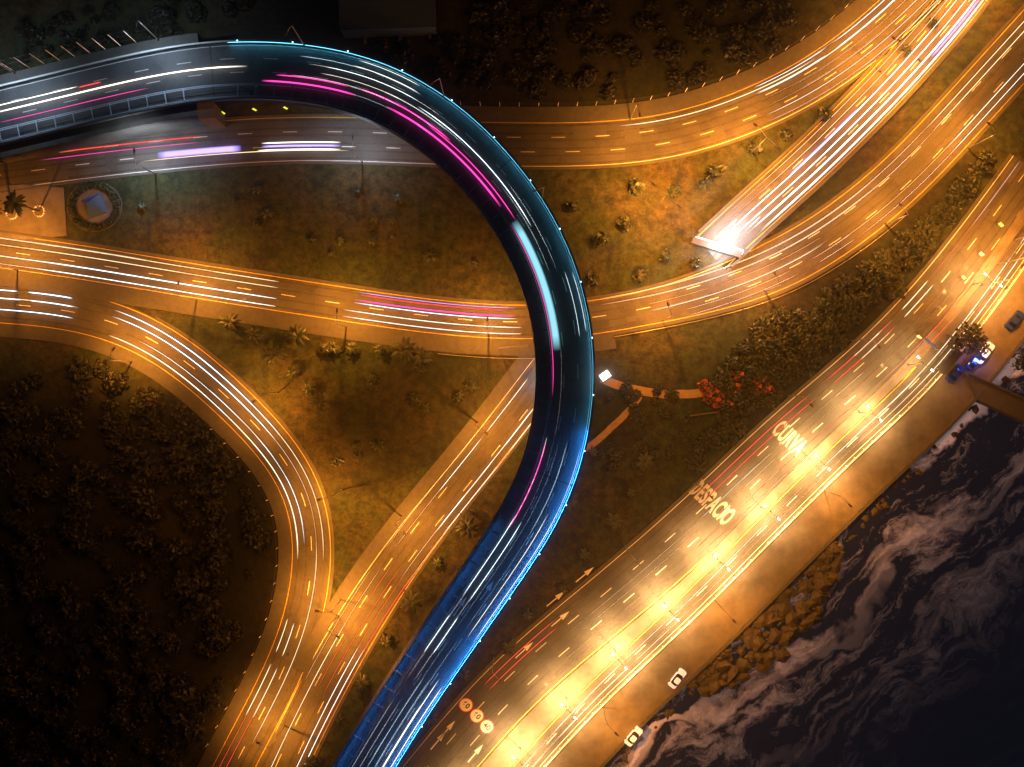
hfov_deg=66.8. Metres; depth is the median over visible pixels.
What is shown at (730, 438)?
scrub
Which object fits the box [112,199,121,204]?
hedge
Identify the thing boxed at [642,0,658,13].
hill scrub
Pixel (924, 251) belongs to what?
scrub
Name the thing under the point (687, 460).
scrub
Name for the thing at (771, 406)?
scrub
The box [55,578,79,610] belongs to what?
tree
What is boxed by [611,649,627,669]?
street lamp
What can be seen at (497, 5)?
hill scrub
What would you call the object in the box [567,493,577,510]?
palm tree
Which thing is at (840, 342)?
scrub
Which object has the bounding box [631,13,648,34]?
hill scrub
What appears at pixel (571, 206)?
shrub
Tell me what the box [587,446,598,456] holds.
palm tree
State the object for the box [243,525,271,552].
tree
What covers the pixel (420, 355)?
palm tree
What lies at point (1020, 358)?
broadleaf tree
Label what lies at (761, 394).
scrub
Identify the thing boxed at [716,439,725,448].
scrub
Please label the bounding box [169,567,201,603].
tree
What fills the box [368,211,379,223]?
young palm
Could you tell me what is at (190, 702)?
tree
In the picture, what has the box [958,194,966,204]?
scrub
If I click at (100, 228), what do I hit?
hedge
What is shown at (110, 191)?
hedge
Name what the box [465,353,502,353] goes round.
verge fence
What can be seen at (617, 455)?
scrub
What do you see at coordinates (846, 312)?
scrub
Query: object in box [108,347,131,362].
street lamp
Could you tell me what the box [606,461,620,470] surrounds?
scrub
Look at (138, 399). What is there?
tree
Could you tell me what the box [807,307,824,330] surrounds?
scrub
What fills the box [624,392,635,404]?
scrub
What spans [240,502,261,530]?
tree
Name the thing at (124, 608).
tree
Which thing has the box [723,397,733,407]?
flower bed
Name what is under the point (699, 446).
scrub
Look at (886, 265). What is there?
scrub
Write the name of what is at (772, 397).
scrub
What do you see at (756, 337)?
scrub
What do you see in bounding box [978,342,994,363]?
white pickup
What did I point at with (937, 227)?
scrub
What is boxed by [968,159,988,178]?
scrub
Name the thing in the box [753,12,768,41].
hill scrub
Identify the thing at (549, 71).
hill scrub
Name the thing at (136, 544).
tree
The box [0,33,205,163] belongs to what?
road sidewalk
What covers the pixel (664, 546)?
road repair patches
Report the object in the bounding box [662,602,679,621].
street lamp
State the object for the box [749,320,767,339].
scrub
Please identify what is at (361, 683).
palm tree
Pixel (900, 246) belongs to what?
scrub
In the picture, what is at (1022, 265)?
street lamp
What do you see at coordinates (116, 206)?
hedge
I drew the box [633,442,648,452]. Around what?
scrub
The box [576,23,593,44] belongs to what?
hill scrub
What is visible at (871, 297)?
scrub
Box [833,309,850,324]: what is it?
scrub
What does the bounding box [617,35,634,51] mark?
hill scrub
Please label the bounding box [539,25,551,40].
hill scrub
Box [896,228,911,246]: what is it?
scrub
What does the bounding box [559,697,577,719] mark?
street lamp
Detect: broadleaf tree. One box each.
[949,321,991,358]
[1008,351,1023,371]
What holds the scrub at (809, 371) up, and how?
on the ground
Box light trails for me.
[0,0,1023,766]
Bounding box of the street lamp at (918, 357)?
[908,355,933,371]
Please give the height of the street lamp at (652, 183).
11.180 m
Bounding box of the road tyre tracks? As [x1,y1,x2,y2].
[0,1,1023,766]
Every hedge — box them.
[66,203,74,208]
[66,206,75,211]
[67,197,74,204]
[68,211,75,217]
[71,214,78,221]
[73,187,80,196]
[76,185,84,193]
[79,183,85,191]
[79,221,86,228]
[84,222,90,229]
[88,181,95,189]
[88,223,93,232]
[93,222,98,230]
[97,180,103,190]
[97,222,103,230]
[101,220,107,229]
[103,185,111,191]
[106,188,116,195]
[109,214,116,221]
[110,210,119,217]
[111,195,120,201]
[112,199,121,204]
[112,204,122,209]
[112,207,120,213]
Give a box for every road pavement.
[0,0,945,192]
[0,4,1023,355]
[0,286,334,766]
[260,356,535,766]
[695,0,991,267]
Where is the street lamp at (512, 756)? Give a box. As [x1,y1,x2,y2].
[511,747,523,766]
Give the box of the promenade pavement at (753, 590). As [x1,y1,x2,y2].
[542,266,1023,766]
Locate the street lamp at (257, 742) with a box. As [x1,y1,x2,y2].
[256,725,285,746]
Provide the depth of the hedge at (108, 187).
164.47 m
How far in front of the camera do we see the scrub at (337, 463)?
164.63 m
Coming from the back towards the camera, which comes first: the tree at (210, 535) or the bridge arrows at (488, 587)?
the tree at (210, 535)
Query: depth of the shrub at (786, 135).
164.32 m
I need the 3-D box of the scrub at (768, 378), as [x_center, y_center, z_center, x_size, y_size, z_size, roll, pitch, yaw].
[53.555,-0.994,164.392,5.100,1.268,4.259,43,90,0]
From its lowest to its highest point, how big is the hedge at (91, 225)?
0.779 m
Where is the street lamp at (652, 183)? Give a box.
[651,182,681,207]
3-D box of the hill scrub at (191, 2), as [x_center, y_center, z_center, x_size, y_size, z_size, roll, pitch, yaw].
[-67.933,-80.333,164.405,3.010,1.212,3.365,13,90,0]
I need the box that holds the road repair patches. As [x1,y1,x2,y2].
[0,0,1023,762]
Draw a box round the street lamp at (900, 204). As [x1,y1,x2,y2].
[884,203,908,224]
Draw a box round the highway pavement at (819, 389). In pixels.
[399,153,1023,766]
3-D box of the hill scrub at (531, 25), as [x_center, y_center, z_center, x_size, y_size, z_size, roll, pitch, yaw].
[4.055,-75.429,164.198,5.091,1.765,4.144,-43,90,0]
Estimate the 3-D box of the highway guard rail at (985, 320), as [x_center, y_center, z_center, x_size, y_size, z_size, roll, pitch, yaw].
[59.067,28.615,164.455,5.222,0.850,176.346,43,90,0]
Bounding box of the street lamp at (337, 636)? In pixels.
[327,615,339,638]
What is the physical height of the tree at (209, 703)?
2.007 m
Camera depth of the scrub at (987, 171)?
164.18 m
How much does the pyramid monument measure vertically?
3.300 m
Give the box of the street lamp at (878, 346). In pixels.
[849,338,880,348]
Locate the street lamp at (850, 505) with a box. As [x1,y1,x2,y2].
[823,490,852,507]
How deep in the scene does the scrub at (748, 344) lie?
164.05 m
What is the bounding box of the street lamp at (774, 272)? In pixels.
[764,271,779,291]
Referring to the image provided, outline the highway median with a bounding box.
[480,206,1023,766]
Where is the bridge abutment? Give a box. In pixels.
[197,102,225,128]
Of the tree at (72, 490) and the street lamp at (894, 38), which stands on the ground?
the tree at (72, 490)
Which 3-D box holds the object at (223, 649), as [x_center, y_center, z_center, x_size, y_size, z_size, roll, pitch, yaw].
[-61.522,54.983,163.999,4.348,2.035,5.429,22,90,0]
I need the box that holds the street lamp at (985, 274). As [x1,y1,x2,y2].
[973,272,1002,287]
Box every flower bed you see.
[697,379,710,390]
[702,387,714,395]
[702,393,712,400]
[705,398,711,404]
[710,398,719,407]
[713,387,723,397]
[716,397,722,407]
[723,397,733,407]
[732,370,744,381]
[733,381,742,391]
[753,384,762,390]
[760,374,769,386]
[762,383,773,396]
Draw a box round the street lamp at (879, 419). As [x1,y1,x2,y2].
[859,404,882,422]
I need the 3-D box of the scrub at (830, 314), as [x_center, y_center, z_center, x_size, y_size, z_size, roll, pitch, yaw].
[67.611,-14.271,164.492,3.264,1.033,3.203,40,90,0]
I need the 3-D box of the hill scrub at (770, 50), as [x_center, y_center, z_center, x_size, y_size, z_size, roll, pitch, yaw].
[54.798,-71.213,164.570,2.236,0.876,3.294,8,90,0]
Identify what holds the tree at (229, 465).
on the ground
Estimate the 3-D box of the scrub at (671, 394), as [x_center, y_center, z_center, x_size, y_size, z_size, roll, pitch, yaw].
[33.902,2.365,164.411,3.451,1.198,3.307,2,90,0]
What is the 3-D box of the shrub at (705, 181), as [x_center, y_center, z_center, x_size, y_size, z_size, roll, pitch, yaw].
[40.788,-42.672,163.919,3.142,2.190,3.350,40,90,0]
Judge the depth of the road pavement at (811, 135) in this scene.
164.98 m
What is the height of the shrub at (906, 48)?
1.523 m
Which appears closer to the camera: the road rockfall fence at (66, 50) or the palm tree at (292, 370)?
the road rockfall fence at (66, 50)
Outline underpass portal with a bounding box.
[690,236,743,257]
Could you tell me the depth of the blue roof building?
160.73 m
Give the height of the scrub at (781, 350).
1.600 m
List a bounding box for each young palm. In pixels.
[136,201,146,210]
[232,196,238,202]
[251,184,262,194]
[253,219,260,225]
[259,206,273,218]
[306,233,315,243]
[336,235,344,245]
[354,189,361,195]
[366,234,378,244]
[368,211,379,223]
[386,214,397,224]
[391,192,405,203]
[422,248,437,262]
[471,259,478,266]
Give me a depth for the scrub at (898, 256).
164.07 m
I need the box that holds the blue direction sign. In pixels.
[916,338,939,349]
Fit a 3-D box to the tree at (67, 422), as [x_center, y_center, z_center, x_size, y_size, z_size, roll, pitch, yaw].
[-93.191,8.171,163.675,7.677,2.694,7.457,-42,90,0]
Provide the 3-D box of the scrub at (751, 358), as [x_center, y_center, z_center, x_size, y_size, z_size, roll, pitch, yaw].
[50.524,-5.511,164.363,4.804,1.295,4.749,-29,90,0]
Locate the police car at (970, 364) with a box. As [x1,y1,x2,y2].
[964,351,980,369]
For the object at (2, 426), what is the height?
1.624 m
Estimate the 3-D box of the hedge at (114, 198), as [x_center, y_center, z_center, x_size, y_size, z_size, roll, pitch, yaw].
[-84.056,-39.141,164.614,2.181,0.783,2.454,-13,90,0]
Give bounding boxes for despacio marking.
[689,479,734,523]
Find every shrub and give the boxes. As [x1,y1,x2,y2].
[564,201,579,212]
[585,270,598,287]
[592,231,608,246]
[616,215,631,231]
[627,177,647,195]
[632,269,649,282]
[658,248,669,261]
[667,184,681,197]
[688,256,701,270]
[697,174,711,189]
[706,163,726,177]
[746,136,764,155]
[779,129,792,141]
[819,106,832,122]
[898,45,910,57]
[927,18,937,27]
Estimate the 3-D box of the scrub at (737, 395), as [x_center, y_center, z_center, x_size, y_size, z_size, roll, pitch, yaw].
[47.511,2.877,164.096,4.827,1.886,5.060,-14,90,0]
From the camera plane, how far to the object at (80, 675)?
164.06 m
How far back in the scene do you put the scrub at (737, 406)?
163.89 m
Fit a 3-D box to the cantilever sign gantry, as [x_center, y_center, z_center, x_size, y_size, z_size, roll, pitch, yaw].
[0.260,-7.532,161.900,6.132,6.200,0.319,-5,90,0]
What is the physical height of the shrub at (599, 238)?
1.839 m
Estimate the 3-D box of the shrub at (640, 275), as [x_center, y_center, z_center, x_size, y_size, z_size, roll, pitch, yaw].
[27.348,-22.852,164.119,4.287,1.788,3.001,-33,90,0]
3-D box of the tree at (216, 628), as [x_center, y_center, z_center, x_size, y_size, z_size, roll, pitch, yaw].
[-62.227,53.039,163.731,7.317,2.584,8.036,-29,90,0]
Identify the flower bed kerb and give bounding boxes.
[689,405,766,416]
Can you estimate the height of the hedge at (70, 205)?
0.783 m
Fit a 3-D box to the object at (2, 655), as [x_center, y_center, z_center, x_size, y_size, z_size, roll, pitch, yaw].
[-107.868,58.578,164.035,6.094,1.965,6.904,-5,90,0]
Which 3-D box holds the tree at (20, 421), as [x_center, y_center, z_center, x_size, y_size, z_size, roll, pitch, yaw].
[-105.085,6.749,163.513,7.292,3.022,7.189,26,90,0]
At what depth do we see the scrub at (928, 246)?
163.83 m
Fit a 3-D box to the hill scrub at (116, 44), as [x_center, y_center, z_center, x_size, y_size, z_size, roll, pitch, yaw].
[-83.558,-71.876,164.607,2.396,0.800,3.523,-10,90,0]
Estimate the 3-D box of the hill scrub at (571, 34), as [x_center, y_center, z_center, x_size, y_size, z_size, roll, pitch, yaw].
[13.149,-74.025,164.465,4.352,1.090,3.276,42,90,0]
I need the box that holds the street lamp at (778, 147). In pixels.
[750,123,781,153]
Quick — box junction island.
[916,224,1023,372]
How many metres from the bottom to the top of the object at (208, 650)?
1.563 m
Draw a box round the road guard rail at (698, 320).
[444,217,903,358]
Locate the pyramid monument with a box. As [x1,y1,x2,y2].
[66,181,122,231]
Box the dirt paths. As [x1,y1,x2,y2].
[586,378,713,451]
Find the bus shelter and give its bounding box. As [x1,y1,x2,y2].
[936,349,962,374]
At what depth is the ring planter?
164.69 m
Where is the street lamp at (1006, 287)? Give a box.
[981,278,1013,289]
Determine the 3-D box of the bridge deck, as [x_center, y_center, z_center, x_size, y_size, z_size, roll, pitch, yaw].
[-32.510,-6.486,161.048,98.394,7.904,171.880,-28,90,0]
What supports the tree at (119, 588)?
on the ground
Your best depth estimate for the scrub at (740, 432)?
164.43 m
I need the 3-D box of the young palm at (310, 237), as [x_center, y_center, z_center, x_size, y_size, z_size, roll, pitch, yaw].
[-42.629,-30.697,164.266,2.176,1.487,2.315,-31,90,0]
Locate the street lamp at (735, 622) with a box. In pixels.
[714,599,736,623]
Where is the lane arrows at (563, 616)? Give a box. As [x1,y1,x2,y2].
[431,568,592,761]
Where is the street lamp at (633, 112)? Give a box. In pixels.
[629,103,640,119]
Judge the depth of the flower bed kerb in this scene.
164.70 m
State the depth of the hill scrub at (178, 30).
164.46 m
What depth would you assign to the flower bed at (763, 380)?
163.92 m
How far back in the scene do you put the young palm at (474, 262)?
164.26 m
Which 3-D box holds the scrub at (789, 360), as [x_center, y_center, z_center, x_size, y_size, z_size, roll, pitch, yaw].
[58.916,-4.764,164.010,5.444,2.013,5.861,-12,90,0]
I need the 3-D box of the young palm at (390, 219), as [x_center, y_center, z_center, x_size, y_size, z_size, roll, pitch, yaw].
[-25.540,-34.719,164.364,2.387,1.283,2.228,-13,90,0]
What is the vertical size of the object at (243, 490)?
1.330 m
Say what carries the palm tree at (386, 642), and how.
on the ground
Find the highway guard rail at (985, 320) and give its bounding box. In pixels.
[543,267,1023,766]
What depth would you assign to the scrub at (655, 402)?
164.71 m
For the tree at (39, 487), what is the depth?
163.84 m
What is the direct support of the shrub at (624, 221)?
on the ground
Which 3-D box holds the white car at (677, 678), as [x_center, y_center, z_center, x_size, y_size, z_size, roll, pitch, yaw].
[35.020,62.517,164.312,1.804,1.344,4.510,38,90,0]
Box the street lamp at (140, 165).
[133,148,156,174]
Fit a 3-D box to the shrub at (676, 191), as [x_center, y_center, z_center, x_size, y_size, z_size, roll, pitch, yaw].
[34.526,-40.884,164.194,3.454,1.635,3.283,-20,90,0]
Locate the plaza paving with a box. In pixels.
[0,184,66,239]
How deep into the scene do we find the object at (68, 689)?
164.28 m
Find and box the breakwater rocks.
[604,351,1023,766]
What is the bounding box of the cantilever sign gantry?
[499,345,527,349]
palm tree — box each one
[217,313,243,331]
[245,327,264,345]
[261,346,287,364]
[285,323,309,347]
[285,363,299,379]
[301,379,317,396]
[301,753,317,766]
[309,392,327,411]
[318,341,329,355]
[326,340,342,354]
[334,714,344,724]
[344,340,359,354]
[354,673,369,692]
[372,343,385,355]
[379,633,393,648]
[389,337,415,361]
[400,590,422,611]
[410,346,432,365]
[426,712,438,727]
[432,555,443,568]
[455,512,477,537]
[458,667,469,680]
[500,637,518,655]
[520,608,532,620]
[557,584,567,593]
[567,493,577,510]
[578,548,590,560]
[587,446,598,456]
[602,513,624,530]
[626,488,635,496]
[635,451,653,471]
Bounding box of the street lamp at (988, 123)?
[968,122,995,148]
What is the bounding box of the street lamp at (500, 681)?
[492,655,502,683]
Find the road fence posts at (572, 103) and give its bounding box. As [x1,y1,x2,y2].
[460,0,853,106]
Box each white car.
[624,726,642,745]
[668,668,685,688]
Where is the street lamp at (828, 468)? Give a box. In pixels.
[809,454,830,470]
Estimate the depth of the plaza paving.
164.88 m
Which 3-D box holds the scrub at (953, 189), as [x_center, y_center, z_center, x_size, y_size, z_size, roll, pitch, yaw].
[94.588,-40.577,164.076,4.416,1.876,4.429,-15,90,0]
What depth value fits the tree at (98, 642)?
163.94 m
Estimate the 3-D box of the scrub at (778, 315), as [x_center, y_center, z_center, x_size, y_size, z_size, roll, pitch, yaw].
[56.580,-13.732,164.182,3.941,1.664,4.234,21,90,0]
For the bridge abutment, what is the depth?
159.31 m
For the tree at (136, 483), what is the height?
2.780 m
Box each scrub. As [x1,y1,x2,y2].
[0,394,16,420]
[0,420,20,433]
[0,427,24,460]
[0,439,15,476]
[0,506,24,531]
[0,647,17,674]
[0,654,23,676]
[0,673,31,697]
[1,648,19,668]
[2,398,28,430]
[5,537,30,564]
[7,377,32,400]
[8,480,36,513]
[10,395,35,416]
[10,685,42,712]
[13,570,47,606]
[15,18,32,36]
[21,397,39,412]
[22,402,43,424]
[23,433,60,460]
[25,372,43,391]
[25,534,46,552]
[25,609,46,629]
[26,26,45,49]
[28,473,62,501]
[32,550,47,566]
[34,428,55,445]
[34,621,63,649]
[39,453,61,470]
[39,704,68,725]
[40,44,53,58]
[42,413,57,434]
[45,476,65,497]
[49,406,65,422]
[54,11,74,26]
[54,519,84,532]
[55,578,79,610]
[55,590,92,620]
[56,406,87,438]
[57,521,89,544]
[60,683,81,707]
[63,29,85,48]
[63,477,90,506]
[64,42,76,52]
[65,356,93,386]
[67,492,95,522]
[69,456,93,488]
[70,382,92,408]
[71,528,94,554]
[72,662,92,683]
[81,44,93,54]
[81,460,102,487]
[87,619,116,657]
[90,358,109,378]
[93,27,114,45]
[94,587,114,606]
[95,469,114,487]
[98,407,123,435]
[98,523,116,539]
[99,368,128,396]
[100,43,107,50]
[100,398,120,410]
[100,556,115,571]
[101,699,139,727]
[102,2,121,21]
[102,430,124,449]
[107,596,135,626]
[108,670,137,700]
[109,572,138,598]
[112,25,124,39]
[113,37,122,47]
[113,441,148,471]
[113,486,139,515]
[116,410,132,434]
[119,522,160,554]
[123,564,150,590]
[124,18,139,36]
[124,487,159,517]
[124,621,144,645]
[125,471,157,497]
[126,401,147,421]
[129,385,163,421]
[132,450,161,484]
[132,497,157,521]
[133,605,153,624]
[134,14,146,33]
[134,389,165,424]
[142,19,161,39]
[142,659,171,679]
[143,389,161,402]
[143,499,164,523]
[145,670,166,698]
[148,30,159,39]
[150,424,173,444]
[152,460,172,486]
[153,3,175,23]
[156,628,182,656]
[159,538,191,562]
[160,8,177,20]
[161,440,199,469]
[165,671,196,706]
[166,20,176,34]
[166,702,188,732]
[168,27,180,35]
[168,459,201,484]
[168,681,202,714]
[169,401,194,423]
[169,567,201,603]
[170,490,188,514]
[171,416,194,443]
[172,24,183,35]
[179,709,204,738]
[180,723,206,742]
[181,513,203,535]
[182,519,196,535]
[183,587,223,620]
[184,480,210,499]
[185,0,196,10]
[185,2,205,22]
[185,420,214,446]
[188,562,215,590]
[189,4,207,23]
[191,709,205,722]
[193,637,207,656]
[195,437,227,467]
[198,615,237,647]
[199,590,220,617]
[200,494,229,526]
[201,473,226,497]
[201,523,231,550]
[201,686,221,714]
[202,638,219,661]
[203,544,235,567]
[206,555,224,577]
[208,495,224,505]
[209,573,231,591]
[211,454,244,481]
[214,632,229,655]
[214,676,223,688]
[221,0,237,17]
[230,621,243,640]
[233,0,252,12]
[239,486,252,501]
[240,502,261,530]
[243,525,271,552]
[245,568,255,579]
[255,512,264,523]
[330,456,343,467]
[352,441,360,447]
[353,451,363,461]
[365,380,378,391]
[366,374,379,383]
[370,439,384,450]
[397,45,419,66]
[399,40,413,60]
[406,392,420,405]
[414,364,426,372]
[421,403,429,414]
[452,390,463,403]
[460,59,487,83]
[463,380,476,392]
[465,9,492,25]
[479,56,493,70]
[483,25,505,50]
[483,48,498,64]
[488,0,509,16]
[490,31,513,47]
[499,0,515,22]
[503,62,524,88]
[508,66,531,86]
[521,18,540,35]
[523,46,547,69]
[525,25,543,47]
[527,78,546,100]
[537,6,559,29]
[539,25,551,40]
[539,63,560,80]
[541,38,557,55]
[547,1,568,21]
[554,71,569,89]
[565,26,580,43]
[568,16,592,38]
[572,2,591,20]
[572,73,595,90]
[575,73,582,79]
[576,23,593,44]
[582,17,592,29]
[582,66,598,80]
[585,0,609,10]
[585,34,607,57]
[594,7,612,26]
[598,0,613,11]
[599,83,617,101]
[605,390,614,399]
[605,441,614,446]
[606,72,618,83]
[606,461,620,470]
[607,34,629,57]
[609,449,622,461]
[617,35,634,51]
[619,380,631,394]
[621,383,633,396]
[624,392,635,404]
[626,48,640,61]
[627,403,639,413]
[628,408,640,420]
[630,53,643,67]
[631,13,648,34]
[632,389,642,398]
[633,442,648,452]
[639,411,647,423]
[640,434,654,446]
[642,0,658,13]
[642,17,654,33]
[650,397,659,405]
[652,383,662,396]
[654,26,668,36]
[654,44,670,62]
[659,38,671,47]
[661,46,674,62]
[664,44,687,67]
[664,387,679,401]
[665,65,686,89]
[665,445,676,458]
[668,74,685,93]
[673,41,683,48]
[676,2,694,18]
[682,22,708,40]
[682,454,705,470]
[685,451,704,469]
[686,12,703,32]
[686,71,695,85]
[691,438,704,455]
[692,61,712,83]
[694,24,716,45]
[695,455,706,465]
[696,434,712,445]
[702,50,712,57]
[702,427,714,440]
[706,6,720,16]
[707,0,729,18]
[708,373,728,389]
[710,435,719,449]
[713,366,734,385]
[716,424,729,438]
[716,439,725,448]
[717,398,734,413]
[721,41,741,63]
[722,351,746,371]
[722,432,738,446]
[724,380,738,395]
[725,24,745,41]
[726,389,742,401]
[726,400,748,414]
[731,355,748,369]
[732,343,744,354]
[733,418,746,437]
[735,341,754,355]
[738,47,758,67]
[739,338,753,355]
[739,355,748,362]
[739,362,759,378]
[739,376,753,388]
[743,337,757,352]
[743,384,753,393]
[744,19,758,40]
[746,352,756,363]
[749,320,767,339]
[749,335,764,346]
[750,334,767,357]
[752,13,772,33]
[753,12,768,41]
[754,370,766,384]
[755,389,764,398]
[757,313,770,330]
[757,355,775,366]
[758,0,777,12]
[759,309,780,327]
[760,373,773,383]
[762,8,773,19]
[764,37,781,52]
[764,334,788,352]
[764,401,777,408]
[765,43,772,54]
[765,340,778,357]
[765,393,778,405]
[766,324,782,336]
[766,326,776,336]
[767,18,781,38]
[768,324,779,334]
[769,351,783,365]
[771,331,788,345]
[772,375,787,387]
[772,388,783,404]
[773,0,792,15]
[773,305,791,322]
[773,312,791,327]
[775,309,784,320]
[778,7,799,27]
[780,347,788,355]
[780,347,799,372]
[783,326,801,346]
[784,339,792,349]
[785,318,796,330]
[789,308,806,322]
[792,325,804,345]
[793,346,806,355]
[795,343,820,356]
[796,312,815,333]
[798,312,811,334]
[798,331,816,346]
[801,363,815,377]
[803,345,821,357]
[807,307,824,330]
[809,354,823,370]
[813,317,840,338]
[814,300,825,308]
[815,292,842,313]
[815,333,824,348]
[820,286,835,297]
[823,311,836,321]
[823,331,837,352]
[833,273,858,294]
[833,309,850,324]
[834,331,849,350]
[835,301,853,312]
[835,305,852,321]
[837,292,852,309]
[839,292,858,309]
[849,276,863,291]
[855,290,874,312]
[856,259,875,274]
[857,290,877,311]
[859,268,872,279]
[862,276,883,292]
[869,266,893,285]
[870,260,878,270]
[873,248,893,263]
[876,257,893,273]
[882,285,897,299]
[884,283,907,298]
[885,278,901,287]
[887,246,898,255]
[889,270,903,283]
[891,272,904,289]
[892,239,904,250]
[892,252,907,263]
[894,238,907,247]
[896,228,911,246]
[897,245,912,256]
[900,257,911,268]
[904,255,915,271]
[910,252,925,265]
[911,228,920,240]
[911,242,922,259]
[912,239,921,246]
[913,215,931,236]
[914,228,923,239]
[919,225,936,240]
[921,214,936,224]
[921,239,935,257]
[922,249,931,259]
[926,219,940,238]
[928,225,939,240]
[935,209,956,227]
[936,201,948,216]
[944,214,956,227]
[946,190,964,205]
[948,183,964,196]
[949,179,961,194]
[950,202,964,215]
[954,175,979,194]
[957,185,975,200]
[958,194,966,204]
[962,172,971,181]
[962,175,981,185]
[966,185,979,199]
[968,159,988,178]
[968,170,979,178]
[975,163,991,177]
[977,149,996,167]
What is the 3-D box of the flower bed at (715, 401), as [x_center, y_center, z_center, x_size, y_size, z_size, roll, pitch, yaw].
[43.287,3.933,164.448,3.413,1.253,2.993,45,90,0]
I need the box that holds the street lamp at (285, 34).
[284,26,304,45]
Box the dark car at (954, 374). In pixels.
[945,364,964,382]
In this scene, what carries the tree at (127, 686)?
on the ground
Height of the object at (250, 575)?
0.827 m
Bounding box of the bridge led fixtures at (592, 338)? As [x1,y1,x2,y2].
[236,40,593,727]
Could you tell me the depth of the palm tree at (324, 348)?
163.24 m
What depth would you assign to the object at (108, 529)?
164.52 m
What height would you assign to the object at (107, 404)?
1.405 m
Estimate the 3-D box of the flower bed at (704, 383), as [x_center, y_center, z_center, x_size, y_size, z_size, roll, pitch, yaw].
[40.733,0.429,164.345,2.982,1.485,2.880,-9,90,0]
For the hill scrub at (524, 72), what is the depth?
164.47 m
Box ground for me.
[0,0,1023,766]
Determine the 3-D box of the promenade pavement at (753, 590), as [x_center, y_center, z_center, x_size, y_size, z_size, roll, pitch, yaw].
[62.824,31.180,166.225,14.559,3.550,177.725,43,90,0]
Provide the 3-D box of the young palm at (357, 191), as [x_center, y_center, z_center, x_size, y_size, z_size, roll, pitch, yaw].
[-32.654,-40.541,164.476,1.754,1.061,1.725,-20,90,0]
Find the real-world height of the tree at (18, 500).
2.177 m
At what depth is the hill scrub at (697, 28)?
164.28 m
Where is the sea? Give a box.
[605,342,1023,766]
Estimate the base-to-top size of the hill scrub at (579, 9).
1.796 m
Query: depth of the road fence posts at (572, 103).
163.50 m
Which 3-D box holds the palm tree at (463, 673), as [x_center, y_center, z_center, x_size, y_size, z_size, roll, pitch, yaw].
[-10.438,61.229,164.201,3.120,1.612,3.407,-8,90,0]
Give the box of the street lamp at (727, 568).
[712,554,730,571]
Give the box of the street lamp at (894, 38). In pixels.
[879,36,920,71]
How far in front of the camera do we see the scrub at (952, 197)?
164.23 m
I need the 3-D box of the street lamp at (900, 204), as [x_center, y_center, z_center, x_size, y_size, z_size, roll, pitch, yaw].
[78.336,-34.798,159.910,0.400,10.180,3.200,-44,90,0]
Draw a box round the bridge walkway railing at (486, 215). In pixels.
[0,83,550,766]
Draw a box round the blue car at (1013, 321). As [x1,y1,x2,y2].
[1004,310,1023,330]
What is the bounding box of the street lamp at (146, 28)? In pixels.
[135,20,158,40]
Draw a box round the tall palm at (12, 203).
[2,190,39,216]
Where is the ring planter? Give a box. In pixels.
[33,205,44,216]
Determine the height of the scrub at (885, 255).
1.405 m
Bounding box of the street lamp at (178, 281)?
[177,280,196,300]
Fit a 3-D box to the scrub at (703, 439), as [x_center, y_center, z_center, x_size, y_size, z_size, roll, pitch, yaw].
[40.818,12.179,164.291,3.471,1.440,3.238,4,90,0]
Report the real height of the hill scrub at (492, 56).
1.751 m
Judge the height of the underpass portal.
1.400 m
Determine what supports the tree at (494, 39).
on the ground
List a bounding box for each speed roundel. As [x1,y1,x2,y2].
[459,698,472,711]
[470,709,483,722]
[480,720,493,733]
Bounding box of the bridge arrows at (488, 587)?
[453,582,492,615]
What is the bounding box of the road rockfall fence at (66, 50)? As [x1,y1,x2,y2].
[0,31,135,70]
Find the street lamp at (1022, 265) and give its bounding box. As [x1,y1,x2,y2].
[998,258,1023,267]
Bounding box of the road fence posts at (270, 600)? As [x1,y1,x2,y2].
[205,429,277,746]
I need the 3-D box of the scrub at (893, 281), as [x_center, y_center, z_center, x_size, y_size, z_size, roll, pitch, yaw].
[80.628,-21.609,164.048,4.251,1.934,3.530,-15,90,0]
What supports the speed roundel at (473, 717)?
on the highway pavement at (819, 389)
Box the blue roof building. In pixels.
[338,0,436,37]
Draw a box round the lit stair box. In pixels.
[597,368,611,382]
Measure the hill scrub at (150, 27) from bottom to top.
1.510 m
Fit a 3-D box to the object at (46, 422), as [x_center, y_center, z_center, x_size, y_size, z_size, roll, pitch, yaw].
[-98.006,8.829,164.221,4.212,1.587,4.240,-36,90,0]
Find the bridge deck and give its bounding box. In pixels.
[0,39,594,766]
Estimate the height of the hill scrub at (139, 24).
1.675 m
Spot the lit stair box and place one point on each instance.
(604, 375)

